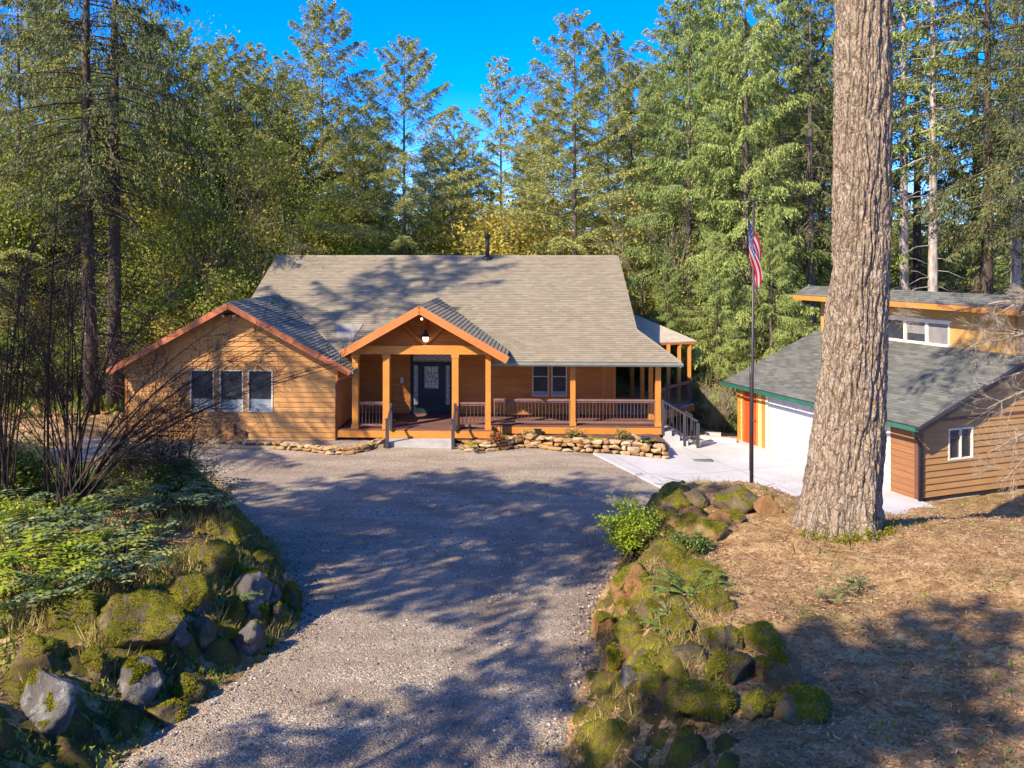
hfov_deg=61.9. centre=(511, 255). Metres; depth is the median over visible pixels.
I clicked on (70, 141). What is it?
hemlock tree
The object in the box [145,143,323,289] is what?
bare tree
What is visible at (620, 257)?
leafy tree
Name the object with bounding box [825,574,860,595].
leafy shrub
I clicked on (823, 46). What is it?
hemlock tree
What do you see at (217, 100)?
fir tree
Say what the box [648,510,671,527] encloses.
boulder
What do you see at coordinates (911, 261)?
leafy tree
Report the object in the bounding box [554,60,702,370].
fir tree
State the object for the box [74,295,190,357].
leafy tree
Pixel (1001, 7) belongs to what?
hemlock tree
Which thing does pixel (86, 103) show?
hemlock tree
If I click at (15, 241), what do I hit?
leafy tree
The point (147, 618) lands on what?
boulder
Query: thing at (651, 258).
bare tree
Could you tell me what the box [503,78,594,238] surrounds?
fir tree
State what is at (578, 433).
garden plant
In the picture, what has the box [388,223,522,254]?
leafy tree
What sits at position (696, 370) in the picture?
leafy tree
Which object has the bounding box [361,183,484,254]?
leafy tree
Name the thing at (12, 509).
leafy shrub
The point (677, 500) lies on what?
boulder
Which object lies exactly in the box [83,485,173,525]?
leafy shrub
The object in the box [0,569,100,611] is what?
leafy shrub
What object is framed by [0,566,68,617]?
leafy shrub
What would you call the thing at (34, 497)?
leafy shrub
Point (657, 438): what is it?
garden bed
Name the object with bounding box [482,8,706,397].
fir tree
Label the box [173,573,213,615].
boulder
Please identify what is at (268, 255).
leafy tree
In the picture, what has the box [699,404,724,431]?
bare shrub
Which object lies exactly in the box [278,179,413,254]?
leafy tree
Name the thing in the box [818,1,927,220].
fir tree
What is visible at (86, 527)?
leafy shrub
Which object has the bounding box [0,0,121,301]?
fir tree
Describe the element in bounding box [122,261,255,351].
leafy tree
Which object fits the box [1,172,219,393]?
leafy tree
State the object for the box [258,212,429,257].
leafy tree
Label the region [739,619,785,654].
boulder
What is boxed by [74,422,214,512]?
leafy shrub
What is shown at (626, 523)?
leafy shrub
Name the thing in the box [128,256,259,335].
leafy tree
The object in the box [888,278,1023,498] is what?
bare tree
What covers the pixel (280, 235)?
leafy tree
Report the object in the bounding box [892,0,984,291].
fir tree
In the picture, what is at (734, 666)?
boulder
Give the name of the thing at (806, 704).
boulder
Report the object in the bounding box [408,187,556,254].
leafy tree
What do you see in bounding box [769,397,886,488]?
garage door
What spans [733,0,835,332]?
fir tree
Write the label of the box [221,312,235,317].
security light
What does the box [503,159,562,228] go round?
fir tree
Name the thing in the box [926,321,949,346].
window
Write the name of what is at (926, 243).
fir tree
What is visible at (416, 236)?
leafy tree
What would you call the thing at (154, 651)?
boulder
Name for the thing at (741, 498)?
boulder
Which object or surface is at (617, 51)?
fir tree
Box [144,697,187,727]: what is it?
boulder
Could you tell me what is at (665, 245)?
bare tree
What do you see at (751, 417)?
flagpole
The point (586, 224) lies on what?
leafy tree
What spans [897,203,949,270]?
fir tree
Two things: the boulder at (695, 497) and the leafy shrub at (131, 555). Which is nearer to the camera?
the leafy shrub at (131, 555)
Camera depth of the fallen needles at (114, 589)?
12.81 m
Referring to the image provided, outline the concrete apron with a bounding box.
[593,439,935,514]
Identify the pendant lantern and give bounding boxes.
[422,318,429,341]
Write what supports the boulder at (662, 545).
on the ground at (916, 621)
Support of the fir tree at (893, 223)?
on the ground at (916, 621)
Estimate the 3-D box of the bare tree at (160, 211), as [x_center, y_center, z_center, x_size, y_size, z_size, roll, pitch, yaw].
[-15.568,0.790,39.968,5.497,12.889,9.221,0,0,13]
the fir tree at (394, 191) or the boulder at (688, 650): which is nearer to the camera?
the boulder at (688, 650)
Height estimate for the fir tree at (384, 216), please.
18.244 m
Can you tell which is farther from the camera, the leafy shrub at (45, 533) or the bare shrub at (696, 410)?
the bare shrub at (696, 410)
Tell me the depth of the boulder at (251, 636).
12.78 m
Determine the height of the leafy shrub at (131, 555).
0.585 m
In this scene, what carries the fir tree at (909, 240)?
on the ground at (916, 621)
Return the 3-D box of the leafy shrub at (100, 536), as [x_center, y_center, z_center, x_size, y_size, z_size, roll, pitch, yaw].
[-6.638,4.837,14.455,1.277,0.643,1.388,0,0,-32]
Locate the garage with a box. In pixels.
[720,286,1023,501]
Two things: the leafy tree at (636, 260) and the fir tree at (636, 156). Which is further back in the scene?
the fir tree at (636, 156)
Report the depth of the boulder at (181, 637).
12.02 m
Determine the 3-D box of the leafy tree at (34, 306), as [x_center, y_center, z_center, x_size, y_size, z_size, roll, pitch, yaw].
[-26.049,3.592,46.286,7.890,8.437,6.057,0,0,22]
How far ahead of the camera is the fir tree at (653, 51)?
89.01 m
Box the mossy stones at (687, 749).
[569,480,739,767]
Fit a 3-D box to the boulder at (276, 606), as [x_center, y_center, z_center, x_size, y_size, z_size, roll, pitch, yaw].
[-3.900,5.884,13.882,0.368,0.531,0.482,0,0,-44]
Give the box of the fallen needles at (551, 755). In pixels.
[122,492,648,767]
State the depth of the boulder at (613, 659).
11.80 m
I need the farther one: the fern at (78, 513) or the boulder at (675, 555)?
the fern at (78, 513)
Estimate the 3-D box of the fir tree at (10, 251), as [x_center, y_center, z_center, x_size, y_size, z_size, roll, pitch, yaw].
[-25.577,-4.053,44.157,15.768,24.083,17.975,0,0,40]
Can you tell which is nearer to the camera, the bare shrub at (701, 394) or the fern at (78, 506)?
the fern at (78, 506)
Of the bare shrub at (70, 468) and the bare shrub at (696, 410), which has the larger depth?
the bare shrub at (696, 410)
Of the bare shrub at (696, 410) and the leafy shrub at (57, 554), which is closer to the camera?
the leafy shrub at (57, 554)
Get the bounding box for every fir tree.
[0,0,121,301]
[0,0,154,386]
[0,9,162,383]
[9,0,234,387]
[36,51,122,273]
[96,18,241,287]
[142,48,264,220]
[145,33,319,304]
[188,61,302,269]
[202,42,318,239]
[210,71,348,241]
[213,0,421,268]
[264,78,372,242]
[304,101,389,216]
[311,34,494,366]
[325,90,413,246]
[341,133,410,236]
[386,136,478,235]
[412,107,498,364]
[445,128,495,247]
[450,56,558,240]
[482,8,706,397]
[493,101,589,247]
[502,28,685,302]
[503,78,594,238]
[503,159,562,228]
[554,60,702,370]
[595,0,719,237]
[597,62,686,244]
[612,99,679,216]
[669,125,722,334]
[675,110,735,312]
[677,139,741,324]
[681,18,895,247]
[698,129,757,352]
[712,81,829,226]
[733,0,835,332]
[754,67,910,247]
[758,56,832,252]
[791,0,897,545]
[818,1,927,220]
[828,184,949,290]
[891,0,966,289]
[892,0,982,290]
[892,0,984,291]
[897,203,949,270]
[907,0,1023,292]
[908,160,1004,292]
[938,76,1023,292]
[960,0,1023,295]
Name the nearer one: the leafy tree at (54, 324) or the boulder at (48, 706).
the boulder at (48, 706)
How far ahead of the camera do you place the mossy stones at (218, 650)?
10.73 m
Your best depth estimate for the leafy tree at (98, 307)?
42.59 m
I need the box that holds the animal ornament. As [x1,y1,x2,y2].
[631,432,641,442]
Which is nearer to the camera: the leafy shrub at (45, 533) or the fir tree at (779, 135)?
the leafy shrub at (45, 533)
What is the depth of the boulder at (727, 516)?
16.79 m
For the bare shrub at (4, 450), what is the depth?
16.97 m
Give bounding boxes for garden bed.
[458,434,664,442]
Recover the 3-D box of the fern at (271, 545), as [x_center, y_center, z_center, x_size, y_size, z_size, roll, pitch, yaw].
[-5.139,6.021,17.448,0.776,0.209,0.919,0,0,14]
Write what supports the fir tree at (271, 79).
on the ground at (916, 621)
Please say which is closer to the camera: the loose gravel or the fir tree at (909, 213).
the loose gravel
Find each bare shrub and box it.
[0,172,107,509]
[0,180,375,512]
[6,155,99,506]
[75,336,275,471]
[665,347,730,425]
[679,385,736,431]
[682,374,736,429]
[685,367,736,432]
[689,398,708,423]
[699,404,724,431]
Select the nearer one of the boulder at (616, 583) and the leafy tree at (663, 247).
the boulder at (616, 583)
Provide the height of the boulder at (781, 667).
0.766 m
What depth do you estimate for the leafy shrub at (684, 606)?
12.20 m
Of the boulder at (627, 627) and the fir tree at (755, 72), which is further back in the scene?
the fir tree at (755, 72)
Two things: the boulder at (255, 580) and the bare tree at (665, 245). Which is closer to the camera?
the boulder at (255, 580)
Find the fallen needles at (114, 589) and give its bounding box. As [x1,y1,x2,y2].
[0,465,302,767]
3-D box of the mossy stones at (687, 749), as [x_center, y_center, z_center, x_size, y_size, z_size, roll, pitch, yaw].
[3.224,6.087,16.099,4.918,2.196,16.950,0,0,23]
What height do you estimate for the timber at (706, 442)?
0.140 m
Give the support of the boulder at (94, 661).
on the ground at (916, 621)
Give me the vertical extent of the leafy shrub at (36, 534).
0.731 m
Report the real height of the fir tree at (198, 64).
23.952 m
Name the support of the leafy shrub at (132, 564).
on the ground at (916, 621)
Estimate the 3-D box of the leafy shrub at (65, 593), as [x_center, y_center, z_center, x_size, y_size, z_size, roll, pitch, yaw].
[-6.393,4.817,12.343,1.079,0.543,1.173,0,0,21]
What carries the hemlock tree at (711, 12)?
on the ground at (916, 621)
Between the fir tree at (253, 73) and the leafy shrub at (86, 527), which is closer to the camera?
the leafy shrub at (86, 527)
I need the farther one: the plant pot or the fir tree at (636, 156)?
the fir tree at (636, 156)
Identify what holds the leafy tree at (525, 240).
on the ground at (916, 621)
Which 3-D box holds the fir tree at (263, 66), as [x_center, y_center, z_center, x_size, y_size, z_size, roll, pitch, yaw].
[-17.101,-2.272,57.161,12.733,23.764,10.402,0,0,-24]
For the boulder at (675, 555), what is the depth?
14.39 m
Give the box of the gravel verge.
[148,437,382,449]
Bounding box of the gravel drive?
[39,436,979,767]
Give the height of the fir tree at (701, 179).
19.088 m
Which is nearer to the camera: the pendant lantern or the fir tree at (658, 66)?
the pendant lantern
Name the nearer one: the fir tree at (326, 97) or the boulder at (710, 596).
the boulder at (710, 596)
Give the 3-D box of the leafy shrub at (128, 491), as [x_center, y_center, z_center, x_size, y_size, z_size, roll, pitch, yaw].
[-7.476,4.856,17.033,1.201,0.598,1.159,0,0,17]
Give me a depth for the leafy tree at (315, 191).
50.05 m
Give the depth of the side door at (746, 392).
32.46 m
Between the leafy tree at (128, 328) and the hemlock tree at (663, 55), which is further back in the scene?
the hemlock tree at (663, 55)
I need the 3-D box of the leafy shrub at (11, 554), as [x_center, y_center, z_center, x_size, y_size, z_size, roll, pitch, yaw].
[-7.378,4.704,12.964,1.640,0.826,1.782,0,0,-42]
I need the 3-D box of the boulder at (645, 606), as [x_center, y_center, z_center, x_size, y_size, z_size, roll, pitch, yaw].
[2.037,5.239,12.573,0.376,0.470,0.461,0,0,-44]
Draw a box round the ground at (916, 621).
[0,379,1023,767]
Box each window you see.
[190,370,213,411]
[219,370,243,411]
[248,370,272,411]
[532,366,548,395]
[551,366,566,396]
[888,317,904,341]
[905,319,925,343]
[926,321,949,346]
[948,427,972,460]
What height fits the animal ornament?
0.355 m
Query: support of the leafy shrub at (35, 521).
on the ground at (916, 621)
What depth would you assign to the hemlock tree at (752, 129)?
40.31 m
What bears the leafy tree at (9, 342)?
on the ground at (916, 621)
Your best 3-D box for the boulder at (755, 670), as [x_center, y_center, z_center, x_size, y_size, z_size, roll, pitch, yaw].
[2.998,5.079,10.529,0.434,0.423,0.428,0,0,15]
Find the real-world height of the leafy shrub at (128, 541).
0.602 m
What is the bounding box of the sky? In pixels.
[0,0,1023,251]
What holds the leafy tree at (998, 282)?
on the ground at (916, 621)
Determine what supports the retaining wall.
on the gravel drive
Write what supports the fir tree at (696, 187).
on the ground at (916, 621)
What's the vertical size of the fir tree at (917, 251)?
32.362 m
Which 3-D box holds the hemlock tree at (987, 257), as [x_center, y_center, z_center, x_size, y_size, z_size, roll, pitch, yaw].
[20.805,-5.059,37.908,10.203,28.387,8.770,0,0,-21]
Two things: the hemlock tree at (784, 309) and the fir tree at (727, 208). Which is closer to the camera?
the hemlock tree at (784, 309)
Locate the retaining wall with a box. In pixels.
[458,434,669,458]
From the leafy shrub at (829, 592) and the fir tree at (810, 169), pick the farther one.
the fir tree at (810, 169)
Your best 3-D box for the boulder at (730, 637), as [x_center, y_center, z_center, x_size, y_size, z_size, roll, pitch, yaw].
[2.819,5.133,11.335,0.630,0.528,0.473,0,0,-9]
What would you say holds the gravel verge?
on the gravel drive
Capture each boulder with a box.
[8,631,69,669]
[17,663,77,736]
[45,590,106,631]
[78,643,111,679]
[96,589,183,648]
[116,655,164,710]
[139,645,166,667]
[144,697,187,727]
[168,619,192,647]
[170,671,206,703]
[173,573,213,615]
[191,538,238,579]
[191,615,217,648]
[219,519,246,547]
[223,594,245,624]
[230,619,266,655]
[235,567,271,621]
[251,549,273,576]
[266,600,286,630]
[269,579,281,604]
[280,581,302,611]
[588,610,614,639]
[598,642,632,672]
[609,566,628,597]
[611,613,644,644]
[613,585,633,616]
[620,664,638,687]
[624,561,652,601]
[633,648,657,666]
[636,596,661,623]
[636,654,668,698]
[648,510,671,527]
[659,542,672,551]
[660,488,693,511]
[660,544,694,568]
[661,605,694,636]
[664,511,728,541]
[666,678,737,724]
[669,558,724,588]
[671,639,707,667]
[678,505,708,516]
[686,488,708,508]
[694,583,736,613]
[699,624,743,650]
[701,648,753,685]
[707,507,745,524]
[713,483,758,513]
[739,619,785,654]
[740,686,776,720]
[748,654,765,679]
[753,494,782,515]
[762,646,802,694]
[771,684,832,725]
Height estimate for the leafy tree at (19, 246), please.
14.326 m
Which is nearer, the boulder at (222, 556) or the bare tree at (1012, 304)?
the boulder at (222, 556)
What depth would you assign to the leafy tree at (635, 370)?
42.13 m
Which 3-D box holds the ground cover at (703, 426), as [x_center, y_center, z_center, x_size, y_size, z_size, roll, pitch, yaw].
[-0.112,8.533,47.967,52.776,5.011,24.762,0,0,0]
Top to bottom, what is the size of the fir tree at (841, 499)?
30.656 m
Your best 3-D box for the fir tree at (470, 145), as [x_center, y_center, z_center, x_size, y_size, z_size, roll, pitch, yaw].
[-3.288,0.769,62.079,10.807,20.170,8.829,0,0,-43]
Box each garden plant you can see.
[484,431,505,444]
[521,427,536,439]
[562,426,586,437]
[613,428,634,438]
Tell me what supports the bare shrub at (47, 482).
on the ground at (916, 621)
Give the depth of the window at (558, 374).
34.17 m
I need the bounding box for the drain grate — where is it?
[693,459,713,461]
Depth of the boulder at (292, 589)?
14.84 m
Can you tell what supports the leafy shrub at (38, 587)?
on the ground at (916, 621)
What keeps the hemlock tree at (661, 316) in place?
on the ground at (916, 621)
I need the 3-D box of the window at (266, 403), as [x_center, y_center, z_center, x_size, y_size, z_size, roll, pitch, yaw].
[-9.244,4.977,31.376,0.932,1.551,0.105,0,0,2]
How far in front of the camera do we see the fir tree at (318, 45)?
51.99 m
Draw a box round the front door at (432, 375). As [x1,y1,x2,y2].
[421,364,443,411]
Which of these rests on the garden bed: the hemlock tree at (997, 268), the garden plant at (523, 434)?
the garden plant at (523, 434)
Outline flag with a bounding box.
[747,214,762,303]
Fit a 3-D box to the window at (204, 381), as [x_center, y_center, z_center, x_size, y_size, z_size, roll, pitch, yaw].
[-11.413,4.977,31.459,0.897,1.551,0.105,0,0,2]
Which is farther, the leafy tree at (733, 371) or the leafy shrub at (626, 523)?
the leafy tree at (733, 371)
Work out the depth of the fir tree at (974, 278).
49.83 m
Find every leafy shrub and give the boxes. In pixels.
[0,484,62,533]
[0,487,56,532]
[0,506,61,545]
[0,516,82,564]
[0,527,72,570]
[0,527,88,590]
[0,530,106,580]
[0,536,102,604]
[0,560,56,599]
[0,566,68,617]
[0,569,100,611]
[1,429,80,496]
[7,518,119,563]
[16,539,115,585]
[23,509,133,556]
[23,563,111,600]
[43,546,137,591]
[52,498,166,546]
[72,527,147,571]
[72,529,181,590]
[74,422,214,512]
[82,515,160,556]
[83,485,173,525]
[96,537,172,575]
[107,481,176,512]
[114,510,181,547]
[120,482,203,522]
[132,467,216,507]
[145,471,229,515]
[149,443,226,501]
[167,478,249,520]
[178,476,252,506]
[590,488,663,564]
[657,598,693,615]
[662,528,715,558]
[813,585,846,604]
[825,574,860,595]
[842,569,871,587]
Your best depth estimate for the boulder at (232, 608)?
13.20 m
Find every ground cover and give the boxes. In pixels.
[0,463,301,767]
[2,369,735,433]
[568,479,1023,767]
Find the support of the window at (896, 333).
in the garage
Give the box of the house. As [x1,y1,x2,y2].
[106,234,699,449]
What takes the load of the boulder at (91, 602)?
on the ground at (916, 621)
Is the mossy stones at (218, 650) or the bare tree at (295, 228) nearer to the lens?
the mossy stones at (218, 650)
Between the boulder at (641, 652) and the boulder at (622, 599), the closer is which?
the boulder at (641, 652)
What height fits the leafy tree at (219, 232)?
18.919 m
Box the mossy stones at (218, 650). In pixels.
[0,471,294,767]
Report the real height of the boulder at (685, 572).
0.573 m
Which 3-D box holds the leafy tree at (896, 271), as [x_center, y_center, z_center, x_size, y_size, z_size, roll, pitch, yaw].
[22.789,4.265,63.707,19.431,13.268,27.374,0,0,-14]
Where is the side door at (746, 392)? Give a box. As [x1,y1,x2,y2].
[745,391,755,444]
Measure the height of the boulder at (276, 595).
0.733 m
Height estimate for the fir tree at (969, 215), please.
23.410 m
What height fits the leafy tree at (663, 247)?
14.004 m
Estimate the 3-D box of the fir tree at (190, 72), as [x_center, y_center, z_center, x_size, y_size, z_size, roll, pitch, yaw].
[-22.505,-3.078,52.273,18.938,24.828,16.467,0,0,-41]
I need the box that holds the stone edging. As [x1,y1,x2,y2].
[194,438,384,454]
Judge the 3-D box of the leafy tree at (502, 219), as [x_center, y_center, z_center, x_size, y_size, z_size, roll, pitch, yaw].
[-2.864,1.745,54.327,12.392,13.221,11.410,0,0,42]
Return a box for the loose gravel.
[116,480,652,767]
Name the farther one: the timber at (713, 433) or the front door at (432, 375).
the front door at (432, 375)
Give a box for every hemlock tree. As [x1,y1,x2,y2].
[0,0,210,414]
[0,0,241,410]
[614,0,782,427]
[625,0,784,240]
[636,252,704,417]
[652,0,805,354]
[660,0,828,433]
[670,231,750,432]
[683,12,773,166]
[692,0,832,352]
[718,204,815,421]
[749,0,916,354]
[768,258,805,340]
[892,0,1023,294]
[914,0,1023,294]
[938,110,1023,293]
[962,6,1023,294]
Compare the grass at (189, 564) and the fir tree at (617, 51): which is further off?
the fir tree at (617, 51)
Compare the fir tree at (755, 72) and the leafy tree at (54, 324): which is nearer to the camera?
the leafy tree at (54, 324)
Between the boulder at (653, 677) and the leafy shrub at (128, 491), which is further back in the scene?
the leafy shrub at (128, 491)
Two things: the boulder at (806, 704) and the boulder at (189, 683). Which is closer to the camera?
the boulder at (806, 704)
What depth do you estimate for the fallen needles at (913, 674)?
11.45 m
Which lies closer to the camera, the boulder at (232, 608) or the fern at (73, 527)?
the boulder at (232, 608)
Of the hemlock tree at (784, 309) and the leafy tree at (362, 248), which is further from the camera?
the leafy tree at (362, 248)
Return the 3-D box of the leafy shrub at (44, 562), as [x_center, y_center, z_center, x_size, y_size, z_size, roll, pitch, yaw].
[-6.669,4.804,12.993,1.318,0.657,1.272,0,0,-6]
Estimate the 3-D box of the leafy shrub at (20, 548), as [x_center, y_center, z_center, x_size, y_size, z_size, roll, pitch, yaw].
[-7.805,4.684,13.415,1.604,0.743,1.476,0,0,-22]
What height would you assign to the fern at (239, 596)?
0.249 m
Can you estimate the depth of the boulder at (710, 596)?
12.51 m
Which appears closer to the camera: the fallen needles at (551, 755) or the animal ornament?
the fallen needles at (551, 755)
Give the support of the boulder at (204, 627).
on the ground at (916, 621)
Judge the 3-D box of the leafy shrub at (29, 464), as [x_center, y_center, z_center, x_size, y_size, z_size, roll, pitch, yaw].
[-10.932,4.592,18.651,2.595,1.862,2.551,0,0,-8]
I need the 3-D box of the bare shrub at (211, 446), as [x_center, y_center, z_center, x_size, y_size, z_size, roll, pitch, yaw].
[-7.424,3.537,18.468,3.324,3.594,3.612,0,0,44]
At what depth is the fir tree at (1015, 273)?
40.79 m
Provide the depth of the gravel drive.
15.24 m
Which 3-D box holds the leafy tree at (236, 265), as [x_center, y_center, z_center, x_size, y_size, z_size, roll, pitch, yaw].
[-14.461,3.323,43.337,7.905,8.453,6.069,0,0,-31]
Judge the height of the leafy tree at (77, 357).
4.465 m
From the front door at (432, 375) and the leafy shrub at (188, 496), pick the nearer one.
the leafy shrub at (188, 496)
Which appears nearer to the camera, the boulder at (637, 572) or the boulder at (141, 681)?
the boulder at (141, 681)
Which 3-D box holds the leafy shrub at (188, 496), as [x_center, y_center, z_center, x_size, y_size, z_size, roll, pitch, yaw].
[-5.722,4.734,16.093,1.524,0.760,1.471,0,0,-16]
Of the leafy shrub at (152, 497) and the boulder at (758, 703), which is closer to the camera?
the boulder at (758, 703)
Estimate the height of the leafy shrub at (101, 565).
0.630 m
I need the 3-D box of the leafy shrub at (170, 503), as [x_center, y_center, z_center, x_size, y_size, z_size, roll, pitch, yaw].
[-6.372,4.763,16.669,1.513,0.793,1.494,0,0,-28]
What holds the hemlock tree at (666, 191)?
on the ground at (916, 621)
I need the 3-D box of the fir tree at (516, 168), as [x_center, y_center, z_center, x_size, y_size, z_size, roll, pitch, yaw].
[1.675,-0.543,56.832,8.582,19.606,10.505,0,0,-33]
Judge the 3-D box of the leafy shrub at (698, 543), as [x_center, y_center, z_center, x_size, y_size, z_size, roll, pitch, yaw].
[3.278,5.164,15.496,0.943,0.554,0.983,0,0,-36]
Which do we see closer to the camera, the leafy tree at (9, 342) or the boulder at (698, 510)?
the boulder at (698, 510)
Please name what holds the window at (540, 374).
in the house
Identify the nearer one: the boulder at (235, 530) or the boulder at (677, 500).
the boulder at (235, 530)
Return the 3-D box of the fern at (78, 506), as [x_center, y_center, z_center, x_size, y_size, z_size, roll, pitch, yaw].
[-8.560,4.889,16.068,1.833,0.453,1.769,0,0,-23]
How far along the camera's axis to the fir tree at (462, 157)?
57.66 m
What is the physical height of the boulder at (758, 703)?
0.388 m
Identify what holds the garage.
on the ground at (916, 621)
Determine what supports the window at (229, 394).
in the house
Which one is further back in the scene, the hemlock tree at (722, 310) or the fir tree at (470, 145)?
the fir tree at (470, 145)
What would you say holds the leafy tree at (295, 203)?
on the ground at (916, 621)
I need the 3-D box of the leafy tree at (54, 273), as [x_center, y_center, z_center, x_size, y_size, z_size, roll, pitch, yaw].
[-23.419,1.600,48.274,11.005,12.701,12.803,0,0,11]
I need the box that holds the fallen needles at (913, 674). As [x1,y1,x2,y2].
[559,476,1023,767]
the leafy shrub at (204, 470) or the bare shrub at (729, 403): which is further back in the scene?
the bare shrub at (729, 403)
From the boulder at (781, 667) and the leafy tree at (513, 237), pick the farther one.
the leafy tree at (513, 237)
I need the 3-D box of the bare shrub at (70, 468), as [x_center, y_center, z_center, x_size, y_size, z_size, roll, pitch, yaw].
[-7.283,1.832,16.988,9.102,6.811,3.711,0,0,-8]
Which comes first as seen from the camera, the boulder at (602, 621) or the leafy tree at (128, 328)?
the boulder at (602, 621)
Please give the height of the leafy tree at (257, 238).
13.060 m
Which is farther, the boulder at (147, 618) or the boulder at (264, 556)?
the boulder at (264, 556)
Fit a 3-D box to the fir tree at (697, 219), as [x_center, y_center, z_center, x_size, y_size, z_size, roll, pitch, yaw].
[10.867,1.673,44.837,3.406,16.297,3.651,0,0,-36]
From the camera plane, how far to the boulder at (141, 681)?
10.99 m
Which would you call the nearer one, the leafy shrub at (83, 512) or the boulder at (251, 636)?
the boulder at (251, 636)
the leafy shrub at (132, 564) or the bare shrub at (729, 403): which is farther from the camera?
the bare shrub at (729, 403)
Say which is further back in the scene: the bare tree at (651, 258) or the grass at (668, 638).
the bare tree at (651, 258)
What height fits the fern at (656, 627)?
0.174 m
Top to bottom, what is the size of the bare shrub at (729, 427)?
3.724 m
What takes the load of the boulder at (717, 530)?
on the ground at (916, 621)
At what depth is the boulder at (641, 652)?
11.17 m
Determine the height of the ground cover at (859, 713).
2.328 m
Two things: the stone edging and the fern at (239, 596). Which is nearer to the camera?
the fern at (239, 596)
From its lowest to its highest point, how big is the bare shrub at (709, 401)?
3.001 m
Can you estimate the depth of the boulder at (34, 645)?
10.70 m
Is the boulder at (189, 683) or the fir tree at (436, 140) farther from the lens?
the fir tree at (436, 140)
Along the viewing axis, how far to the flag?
23.11 m
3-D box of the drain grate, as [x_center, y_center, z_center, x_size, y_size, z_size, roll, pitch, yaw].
[6.559,7.095,29.561,0.800,0.012,0.340,0,0,0]
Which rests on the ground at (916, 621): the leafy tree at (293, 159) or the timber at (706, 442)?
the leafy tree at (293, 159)
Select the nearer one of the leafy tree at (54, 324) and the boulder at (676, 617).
the boulder at (676, 617)
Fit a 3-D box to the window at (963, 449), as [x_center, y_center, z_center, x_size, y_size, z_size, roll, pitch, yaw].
[13.308,5.580,25.353,0.980,0.940,0.090,0,0,-21]
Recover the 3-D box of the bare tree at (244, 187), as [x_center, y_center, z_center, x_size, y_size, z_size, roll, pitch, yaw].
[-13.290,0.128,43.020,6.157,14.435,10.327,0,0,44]
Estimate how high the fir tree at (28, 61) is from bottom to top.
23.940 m
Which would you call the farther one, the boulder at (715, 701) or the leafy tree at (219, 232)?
the leafy tree at (219, 232)
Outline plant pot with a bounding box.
[641,436,649,441]
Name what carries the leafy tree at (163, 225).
on the ground at (916, 621)
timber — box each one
[692,439,713,445]
[700,435,737,442]
[705,431,720,436]
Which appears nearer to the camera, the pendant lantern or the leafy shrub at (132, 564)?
the leafy shrub at (132, 564)
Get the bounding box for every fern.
[1,493,110,523]
[3,515,77,544]
[38,494,121,521]
[212,582,262,606]
[256,539,280,552]
[639,608,694,633]
[643,567,733,597]
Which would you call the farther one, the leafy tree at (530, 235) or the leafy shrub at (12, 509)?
the leafy tree at (530, 235)
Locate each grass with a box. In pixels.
[0,490,306,713]
[564,477,733,767]
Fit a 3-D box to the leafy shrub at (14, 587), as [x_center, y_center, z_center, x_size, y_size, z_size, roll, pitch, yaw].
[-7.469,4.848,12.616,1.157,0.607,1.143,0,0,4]
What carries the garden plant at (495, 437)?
on the garden bed
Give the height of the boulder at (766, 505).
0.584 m
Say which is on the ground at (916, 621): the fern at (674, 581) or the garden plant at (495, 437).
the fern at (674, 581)
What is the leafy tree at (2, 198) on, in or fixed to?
on the ground at (916, 621)
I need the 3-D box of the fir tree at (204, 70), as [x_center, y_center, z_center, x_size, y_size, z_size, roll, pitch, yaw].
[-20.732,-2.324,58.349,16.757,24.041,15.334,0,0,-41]
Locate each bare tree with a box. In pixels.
[124,123,264,292]
[128,128,314,290]
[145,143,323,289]
[179,181,327,292]
[570,182,763,370]
[572,108,832,379]
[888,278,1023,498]
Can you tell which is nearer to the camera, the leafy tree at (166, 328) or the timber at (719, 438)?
the timber at (719, 438)
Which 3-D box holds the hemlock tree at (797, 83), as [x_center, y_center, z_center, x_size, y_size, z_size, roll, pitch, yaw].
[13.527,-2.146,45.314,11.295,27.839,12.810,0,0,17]
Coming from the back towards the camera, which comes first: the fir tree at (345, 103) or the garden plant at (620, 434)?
the fir tree at (345, 103)
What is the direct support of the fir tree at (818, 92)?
on the ground at (916, 621)
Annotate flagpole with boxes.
[743,198,763,482]
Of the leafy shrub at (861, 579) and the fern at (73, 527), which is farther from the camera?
the fern at (73, 527)
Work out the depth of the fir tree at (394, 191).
55.83 m
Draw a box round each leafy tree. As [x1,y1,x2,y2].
[0,0,261,382]
[0,121,69,383]
[0,142,187,386]
[0,176,203,326]
[0,258,103,382]
[0,293,102,391]
[0,319,69,402]
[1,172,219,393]
[3,314,128,400]
[15,20,364,292]
[25,79,284,318]
[41,39,349,300]
[42,278,182,386]
[73,45,413,292]
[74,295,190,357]
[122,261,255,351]
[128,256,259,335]
[146,238,271,312]
[190,217,325,289]
[197,184,361,284]
[231,163,364,278]
[231,186,364,272]
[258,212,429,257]
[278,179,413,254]
[313,187,461,254]
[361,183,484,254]
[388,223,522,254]
[408,179,563,254]
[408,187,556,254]
[420,193,569,254]
[437,192,604,254]
[496,218,652,258]
[519,151,666,313]
[545,194,683,316]
[549,215,684,309]
[586,187,767,343]
[616,282,739,383]
[647,322,734,419]
[696,340,768,428]
[794,240,964,292]
[816,225,1009,292]
[828,226,944,289]
[944,242,1023,295]
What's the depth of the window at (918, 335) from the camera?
29.87 m
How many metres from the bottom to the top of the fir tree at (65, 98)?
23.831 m
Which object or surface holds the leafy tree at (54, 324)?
on the ground at (916, 621)
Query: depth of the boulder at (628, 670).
10.97 m
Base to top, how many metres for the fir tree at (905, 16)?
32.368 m

